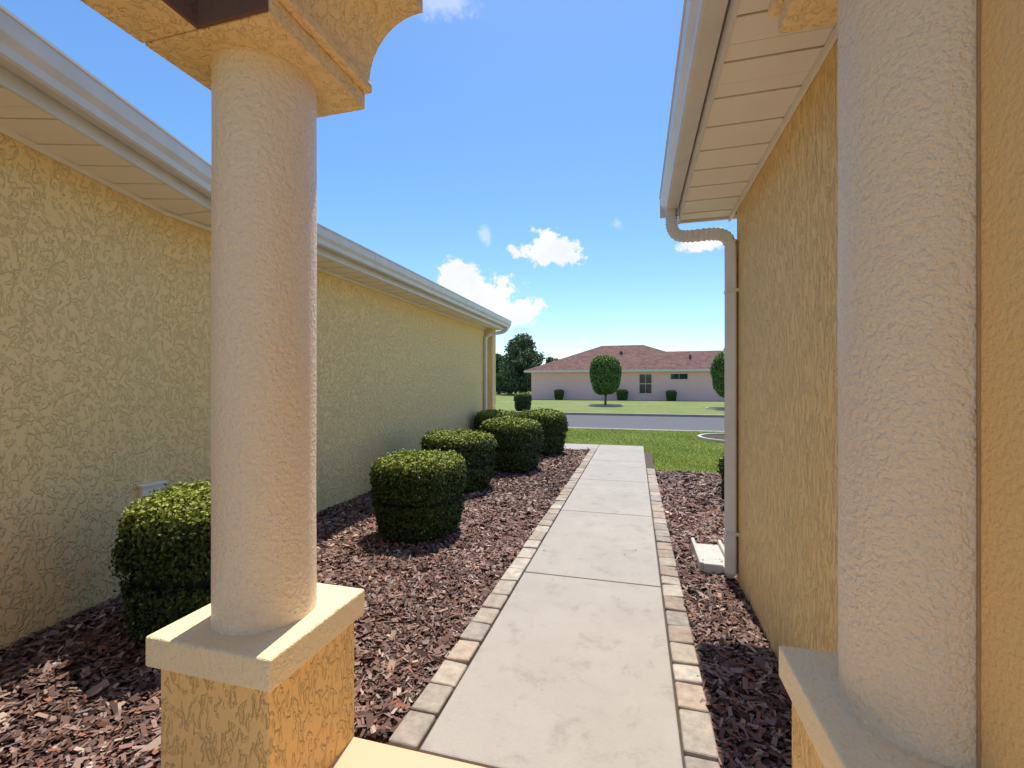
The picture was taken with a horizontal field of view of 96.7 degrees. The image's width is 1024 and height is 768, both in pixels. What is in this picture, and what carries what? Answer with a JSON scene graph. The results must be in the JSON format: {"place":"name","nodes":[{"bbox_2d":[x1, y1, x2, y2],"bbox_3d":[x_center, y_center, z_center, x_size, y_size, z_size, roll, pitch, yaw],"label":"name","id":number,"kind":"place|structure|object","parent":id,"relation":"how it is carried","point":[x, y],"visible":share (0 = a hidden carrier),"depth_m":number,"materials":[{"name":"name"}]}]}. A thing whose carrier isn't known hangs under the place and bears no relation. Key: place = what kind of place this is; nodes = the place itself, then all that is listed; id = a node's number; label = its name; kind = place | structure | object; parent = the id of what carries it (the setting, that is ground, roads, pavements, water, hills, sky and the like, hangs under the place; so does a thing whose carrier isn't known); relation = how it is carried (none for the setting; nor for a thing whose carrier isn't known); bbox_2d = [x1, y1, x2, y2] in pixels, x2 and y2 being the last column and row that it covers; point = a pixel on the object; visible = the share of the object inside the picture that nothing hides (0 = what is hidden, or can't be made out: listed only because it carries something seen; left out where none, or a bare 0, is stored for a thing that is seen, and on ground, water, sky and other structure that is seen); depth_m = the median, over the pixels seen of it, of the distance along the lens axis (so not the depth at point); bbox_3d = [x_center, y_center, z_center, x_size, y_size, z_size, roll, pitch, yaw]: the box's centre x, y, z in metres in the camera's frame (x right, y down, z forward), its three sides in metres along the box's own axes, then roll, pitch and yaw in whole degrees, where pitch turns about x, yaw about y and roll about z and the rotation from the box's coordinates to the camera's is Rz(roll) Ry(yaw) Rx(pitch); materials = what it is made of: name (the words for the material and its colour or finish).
{"place":"outdoors","nodes":[
{"label":"outdoors","id":0,"kind":"place"},
{"bbox_2d":[146,583,363,691],"bbox_3d":[-0.957,0.933,1.773,0.530,0.107,0.530,0,0,15],"label":"cap","id":1,"kind":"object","parent":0,"point":[194,644],"depth_m":1.57,"materials":[{"name":"beige paint"}]},
{"bbox_2d":[210,47,316,635],"bbox_3d":[-0.957,-0.152,1.772,0.365,2.075,0.366,0,0,15],"label":"shaft","id":2,"kind":"object","parent":1,"relation":"on","point":[263,325],"visible":1,"depth_m":1.62,"materials":[{"name":"beige paint"}]},
{"bbox_2d":[145,0,364,117],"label":"abacus","id":3,"kind":"object","parent":2,"relation":"on","point":[277,28],"visible":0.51,"depth_m":1.61,"materials":[{"name":"yellow paint"}]},
{"bbox_2d":[278,0,371,93],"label":"abacus step","id":4,"kind":"object","parent":3,"relation":"on","point":[304,19],"visible":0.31,"depth_m":1.68,"materials":[{"name":"beige paint"}]},
{"bbox_2d":[298,0,368,80],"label":"header","id":5,"kind":"object","parent":4,"relation":"on","point":[313,13],"visible":0.12,"depth_m":1.72},
{"bbox_2d":[306,0,422,81],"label":"cove bracket","id":6,"kind":"object","parent":3,"relation":"on","point":[361,29],"visible":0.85,"depth_m":1.83,"materials":[{"name":"yellow paint"}]},
{"bbox_2d":[0,0,736,364],"label":"sky","id":7,"kind":"structure","parent":0,"point":[508,155],"materials":[{"name":"blue"}]},
{"bbox_2d":[388,443,700,767],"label":"concrete path","id":8,"kind":"structure","parent":0,"point":[570,665],"depth_m":2.50,"materials":[{"name":"concrete"}]},
{"bbox_2d":[496,391,723,472],"bbox_3d":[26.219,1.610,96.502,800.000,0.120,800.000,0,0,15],"label":"lawn ground","id":9,"kind":"structure","parent":0,"point":[505,402],"depth_m":30.02,"materials":[{"name":"green plant"}]},
{"bbox_2d":[0,133,483,652],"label":"wall","id":10,"kind":"structure","parent":9,"relation":"on","point":[104,351],"depth_m":3.15,"materials":[{"name":"yellow paint"}]},
{"bbox_2d":[138,480,167,500],"bbox_3d":[-2.720,0.823,3.434,0.075,0.155,0.190,0,0,15],"label":"outlet box","id":11,"kind":"object","parent":10,"relation":"attached to","point":[145,489],"visible":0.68,"depth_m":3.40,"materials":[{"name":"plastic"}]},
{"bbox_2d":[0,125,485,329],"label":"frieze","id":12,"kind":"object","parent":10,"relation":"attached to","point":[41,150],"visible":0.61,"depth_m":3.21,"materials":[{"name":"paint"}]},
{"bbox_2d":[0,86,501,330],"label":"soffit panels","id":13,"kind":"object","parent":10,"relation":"attached to","point":[20,116],"visible":0.81,"depth_m":2.90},
{"bbox_2d":[0,65,504,329],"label":"fascia","id":14,"kind":"structure","parent":13,"relation":"attached to","point":[12,82],"depth_m":2.74,"materials":[{"name":"white metal"}]},
{"bbox_2d":[483,326,508,410],"bbox_3d":[-0.383,0.064,11.208,0.651,2.996,0.179,0,0,-19],"label":"downspout","id":15,"kind":"object","parent":10,"relation":"attached to","point":[486,336],"visible":0.65,"depth_m":11.11,"materials":[{"name":"white metal"}]},
{"bbox_2d":[0,447,589,767],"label":"mulch bed","id":16,"kind":"object","parent":9,"relation":"on","point":[78,689],"visible":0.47,"depth_m":2.61,"materials":[{"name":"wood"}]},
{"bbox_2d":[108,476,210,647],"bbox_3d":[-1.899,1.109,2.931,1.013,0.989,1.016,0,0,15],"label":"boxwood shrub","id":17,"kind":"object","parent":16,"relation":"on","point":[162,550],"visible":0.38,"depth_m":2.52,"materials":[{"name":"green plant"}]},
{"bbox_2d":[365,447,469,543],"bbox_3d":[-0.950,1.129,4.676,0.967,0.956,0.989,0,0,15],"label":"boxwood shrub","id":18,"kind":"object","parent":16,"relation":"on","point":[417,494],"visible":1,"depth_m":4.34,"materials":[{"name":"green plant"}]},
{"bbox_2d":[420,428,497,493],"bbox_3d":[-0.774,1.125,6.667,1.134,0.963,1.154,0,0,15],"label":"boxwood shrub","id":19,"kind":"object","parent":16,"relation":"on","point":[476,449],"visible":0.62,"depth_m":6.35,"materials":[{"name":"green plant"}]},
{"bbox_2d":[474,407,517,431],"bbox_3d":[-0.344,1.068,10.341,1.052,1.081,1.067,0,0,-19],"label":"boxwood shrub","id":20,"kind":"object","parent":16,"relation":"on","point":[481,416],"visible":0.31,"depth_m":10.07,"materials":[{"name":"green plant"}]},
{"bbox_2d":[479,413,544,473],"bbox_3d":[-0.008,1.063,8.140,1.176,1.099,1.182,0,0,15],"label":"boxwood shrub","id":21,"kind":"object","parent":16,"relation":"on","point":[519,441],"visible":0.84,"depth_m":7.72,"materials":[{"name":"green plant"}]},
{"bbox_2d":[516,407,569,454],"bbox_3d":[0.646,1.047,10.076,1.182,1.088,1.218,0,0,-41],"label":"boxwood shrub","id":22,"kind":"object","parent":16,"relation":"on","point":[554,425],"visible":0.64,"depth_m":9.68,"materials":[{"name":"green plant"}]},
{"bbox_2d":[329,737,485,767],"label":"porch floor","id":23,"kind":"structure","parent":9,"relation":"on","point":[356,752],"depth_m":1.82,"materials":[{"name":"paint"}]},
{"bbox_2d":[161,622,353,767],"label":"pedestal","id":24,"kind":"object","parent":23,"relation":"on","point":[302,716],"visible":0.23,"depth_m":1.58,"materials":[{"name":"yellow paint"}]},
{"bbox_2d":[792,703,823,767],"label":"pedestal","id":25,"kind":"object","parent":23,"relation":"on","point":[804,754],"depth_m":1.41,"materials":[{"name":"yellow paint"}]},
{"bbox_2d":[779,645,953,767],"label":"pedestal cap","id":26,"kind":"structure","parent":25,"relation":"on","point":[840,735],"depth_m":1.21,"materials":[{"name":"beige paint"}]},
{"bbox_2d":[837,0,976,767],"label":"shaft","id":27,"kind":"object","parent":26,"relation":"on","point":[906,374],"visible":0.69,"depth_m":1.09,"materials":[{"name":"beige paint"}]},
{"bbox_2d":[779,0,837,33],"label":"abacus","id":28,"kind":"object","parent":27,"relation":"on","point":[797,15],"visible":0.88,"depth_m":1.46,"materials":[{"name":"yellow paint"}]},
{"bbox_2d":[768,0,783,16],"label":"abacus step","id":29,"kind":"object","parent":28,"relation":"on","point":[774,7],"visible":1,"depth_m":1.52,"materials":[{"name":"beige paint"}]},
{"bbox_2d":[484,329,495,409],"bbox_3d":[-0.654,0.116,11.457,0.430,2.968,0.270,0,0,15],"label":"corner pilaster","id":30,"kind":"object","parent":9,"relation":"on","point":[491,371],"visible":0.28,"depth_m":11.30,"materials":[{"name":"yellow paint"}]},
{"bbox_2d":[496,353,514,393],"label":"oak tree","id":31,"kind":"object","parent":9,"relation":"on","point":[502,388],"visible":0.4,"depth_m":67.43,"materials":[{"name":"green plant"}]},
{"bbox_2d":[497,332,545,392],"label":"oak tree","id":32,"kind":"object","parent":9,"relation":"on","point":[521,355],"visible":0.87,"depth_m":62.35,"materials":[{"name":"green plant"}]},
{"bbox_2d":[513,392,531,410],"bbox_3d":[0.617,1.025,26.366,1.088,1.172,1.077,0,0,15],"label":"boxwood shrub","id":33,"kind":"object","parent":9,"relation":"on","point":[523,400],"visible":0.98,"depth_m":25.99,"materials":[{"name":"green plant"}]},
{"bbox_2d":[545,356,558,363],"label":"oak tree","id":34,"kind":"object","parent":9,"relation":"on","point":[549,359],"visible":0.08,"depth_m":64.26,"materials":[{"name":"green plant"}]},
{"bbox_2d":[389,448,719,767],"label":"paver edging","id":35,"kind":"object","parent":9,"relation":"on","point":[413,729],"visible":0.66,"depth_m":2.53,"materials":[{"name":"beige stone"}]},
{"bbox_2d":[554,389,563,399],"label":"hedge shrub","id":36,"kind":"object","parent":9,"relation":"on","point":[558,394],"visible":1,"depth_m":44.03,"materials":[{"name":"green plant"}]},
{"bbox_2d":[586,355,624,406],"bbox_3d":[6.704,-0.287,32.686,2.680,3.678,2.680,0,0,15],"label":"topiary tree","id":37,"kind":"object","parent":9,"relation":"on","point":[605,373],"visible":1,"depth_m":31.92,"materials":[{"name":"green plant"}]},
{"bbox_2d":[515,411,723,417],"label":"kerb","id":38,"kind":"structure","parent":9,"relation":"on","point":[645,414],"depth_m":23.51,"materials":[{"name":"concrete"}]},
{"bbox_2d":[616,389,627,400],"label":"hedge shrub","id":39,"kind":"object","parent":9,"relation":"on","point":[622,394],"visible":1,"depth_m":42.44,"materials":[{"name":"green plant"}]},
{"bbox_2d":[568,427,723,431],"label":"kerb","id":40,"kind":"structure","parent":9,"relation":"on","point":[645,429],"depth_m":15.35,"materials":[{"name":"concrete"}]},
{"bbox_2d":[666,390,676,400],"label":"hedge shrub","id":41,"kind":"object","parent":9,"relation":"on","point":[671,395],"visible":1,"depth_m":41.32,"materials":[{"name":"green plant"}]},
{"bbox_2d":[698,433,723,442],"bbox_3d":[6.298,1.515,12.693,2.080,0.070,2.080,0,0,15],"label":"mulch ring","id":42,"kind":"object","parent":9,"relation":"on","point":[712,438],"visible":0.36,"depth_m":12.93,"materials":[{"name":"concrete"}]},
{"bbox_2d":[706,352,724,409],"bbox_3d":[13.353,-0.261,27.978,2.680,3.626,2.680,0,0,15],"label":"topiary tree","id":43,"kind":"object","parent":9,"relation":"on","point":[717,369],"visible":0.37,"depth_m":27.61,"materials":[{"name":"green plant"}]},
{"bbox_2d":[655,469,791,767],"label":"mulch bed","id":44,"kind":"object","parent":9,"relation":"on","point":[748,703],"visible":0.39,"depth_m":2.61,"materials":[{"name":"wood"}]},
{"bbox_2d":[691,538,724,574],"bbox_3d":[1.722,1.485,3.936,0.260,0.090,0.640,0,0,15],"label":"splash block","id":45,"kind":"object","parent":44,"relation":"on","point":[711,555],"depth_m":3.90,"materials":[{"name":"concrete"}]},
{"bbox_2d":[716,453,723,502],"bbox_3d":[2.942,1.177,5.428,0.914,0.836,0.939,0,0,15],"label":"boxwood shrub","id":46,"kind":"object","parent":44,"relation":"on","point":[720,461],"visible":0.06,"depth_m":5.55,"materials":[{"name":"green plant"}]},
{"bbox_2d":[981,0,1023,767],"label":"wall return","id":47,"kind":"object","parent":9,"relation":"on","point":[1002,383],"depth_m":0.97,"materials":[{"name":"beige paint"}]},
{"bbox_2d":[724,288,738,293],"bbox_3d":[1.684,-0.713,3.491,0.095,0.025,0.096,0,0,15],"label":"strap","id":48,"kind":"object","parent":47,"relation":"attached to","point":[731,290],"visible":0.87,"depth_m":3.45,"materials":[{"name":"white metal"}]},
{"bbox_2d":[718,9,822,213],"bbox_3d":[1.329,-1.393,2.662,0.440,0.014,2.325,0,0,15],"label":"soffit backing","id":49,"kind":"object","parent":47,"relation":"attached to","point":[758,56],"visible":0.11,"depth_m":1.92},
{"bbox_2d":[680,214,736,223],"bbox_3d":[1.812,-1.471,3.722,0.855,0.238,0.023,0,0,15],"label":"eave closure","id":50,"kind":"object","parent":49,"relation":"attached to","point":[707,219],"visible":0.14,"depth_m":3.76,"materials":[{"name":"white metal"}]},
{"bbox_2d":[678,0,740,223],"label":"fascia","id":51,"kind":"structure","parent":49,"relation":"attached to","point":[732,9],"depth_m":2.13,"materials":[{"name":"white metal"}]},
{"bbox_2d":[681,0,835,219],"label":"soffit panels","id":52,"kind":"object","parent":49,"relation":"attached to","point":[734,145],"visible":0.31,"depth_m":2.20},
{"bbox_2d":[728,24,837,221],"bbox_3d":[1.483,-1.351,2.620,0.016,0.033,2.325,0,0,15],"label":"frieze","id":53,"kind":"object","parent":49,"relation":"attached to","point":[826,49],"visible":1,"depth_m":2.21,"materials":[{"name":"paint"}]},
{"bbox_2d":[976,0,980,767],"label":"caulk seam","id":54,"kind":"object","parent":47,"relation":"attached to","point":[978,383],"visible":1,"depth_m":1.03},
{"bbox_2d":[531,371,716,400],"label":"walls","id":55,"kind":"structure","parent":0,"point":[697,386],"depth_m":43.54,"materials":[{"name":"paint"}]},
{"bbox_2d":[524,345,710,370],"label":"roof","id":56,"kind":"structure","parent":55,"relation":"on","point":[638,357],"depth_m":45.72,"materials":[{"name":"red"}]},
{"bbox_2d":[639,374,651,392],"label":"window glass","id":57,"kind":"object","parent":55,"relation":"attached to","point":[642,380],"visible":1,"depth_m":43.17,"materials":[{"name":"grey glass"}]},
{"bbox_2d":[671,374,687,378],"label":"window glass","id":58,"kind":"object","parent":55,"relation":"attached to","point":[679,376],"visible":1,"depth_m":42.37,"materials":[{"name":"black glass"}]},
{"bbox_2d":[666,350,724,363],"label":"roof wing","id":59,"kind":"structure","parent":55,"relation":"on","point":[707,357],"depth_m":44.92,"materials":[{"name":"red tile"}]},
{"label":"soffit","id":60,"kind":"object","parent":55,"relation":"attached to","visible":0},
{"bbox_2d":[524,369,709,371],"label":"fascia front","id":61,"kind":"structure","parent":60,"relation":"attached to","point":[660,370],"depth_m":42.81,"materials":[{"name":"white metal"}]},
{"bbox_2d":[565,428,723,473],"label":"grass","id":62,"kind":"structure","parent":0,"point":[682,455],"depth_m":11.57,"materials":[{"name":"green plant"}]},
{"bbox_2d":[566,415,723,430],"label":"street","id":63,"kind":"structure","parent":0,"point":[662,422],"depth_m":19.56,"materials":[{"name":"grey asphalt"}]},
{"bbox_2d":[717,394,723,400],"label":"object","id":64,"kind":"structure","parent":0,"point":[719,398],"depth_m":41.68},
{"bbox_2d":[737,38,837,662],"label":"wall","id":65,"kind":"structure","parent":0,"point":[787,251],"depth_m":2.25,"materials":[{"name":"yellow paint"}]},
{"bbox_2d":[665,209,737,578],"bbox_3d":[1.530,0.045,3.669,0.535,2.961,0.205,0,0,34],"label":"downspout","id":66,"kind":"object","parent":65,"relation":"attached to","point":[727,239],"visible":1,"depth_m":3.47,"materials":[{"name":"white metal"}]},
{"bbox_2d":[725,531,738,535],"bbox_3d":[1.684,1.137,3.491,0.095,0.025,0.096,0,0,15],"label":"strap","id":67,"kind":"object","parent":65,"relation":"attached to","point":[731,533],"visible":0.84,"depth_m":3.45,"materials":[{"name":"white metal"}]},
{"bbox_3d":[-0.030,-1.811,1.521,2.456,0.378,0.530,0,0,15],"label":"header","id":68,"kind":"object","parent":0,"visible":0},
{"bbox_2d":[162,0,267,28],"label":"porch beam","id":69,"kind":"structure","parent":68,"relation":"attached to","point":[199,14],"depth_m":1.47,"materials":[{"name":"brown paint"}]},
{"bbox_2d":[80,0,195,42],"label":"side beam","id":70,"kind":"structure","parent":69,"relation":"attached to","point":[142,21],"depth_m":1.47,"materials":[{"name":"yellow paint"}]},
{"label":"drip edge","id":71,"kind":"object","parent":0,"visible":0},
{"bbox_3d":[-3.584,-2.550,5.862,5.610,1.900,12.865,0,0,15],"label":"roof","id":72,"kind":"object","parent":71,"relation":"on","visible":0},
{"bbox_2d":[0,4,511,327],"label":"gutter","id":73,"kind":"object","parent":72,"relation":"attached to","point":[30,55],"visible":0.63,"depth_m":2.58,"materials":[{"name":"white metal"}]},
{"bbox_3d":[1.088,-1.603,2.728,0.078,0.035,2.325,0,0,15],"label":"drip edge","id":74,"kind":"object","parent":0,"visible":0},
{"bbox_3d":[3.302,-2.550,2.126,4.650,1.900,2.325,0,0,15],"label":"roof","id":75,"kind":"object","parent":74,"relation":"on","visible":0},
{"bbox_2d":[659,0,727,216],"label":"gutter","id":76,"kind":"object","parent":75,"relation":"attached to","point":[701,26],"visible":0.87,"depth_m":2.22,"materials":[{"name":"white metal"}]},
{"bbox_2d":[660,205,665,217],"bbox_3d":[1.329,-1.505,3.870,0.135,0.180,0.006,0,0,15],"label":"gutter end cap","id":77,"kind":"object","parent":76,"relation":"attached to","point":[662,215],"visible":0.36,"depth_m":3.88,"materials":[{"name":"white metal"}]}
]}

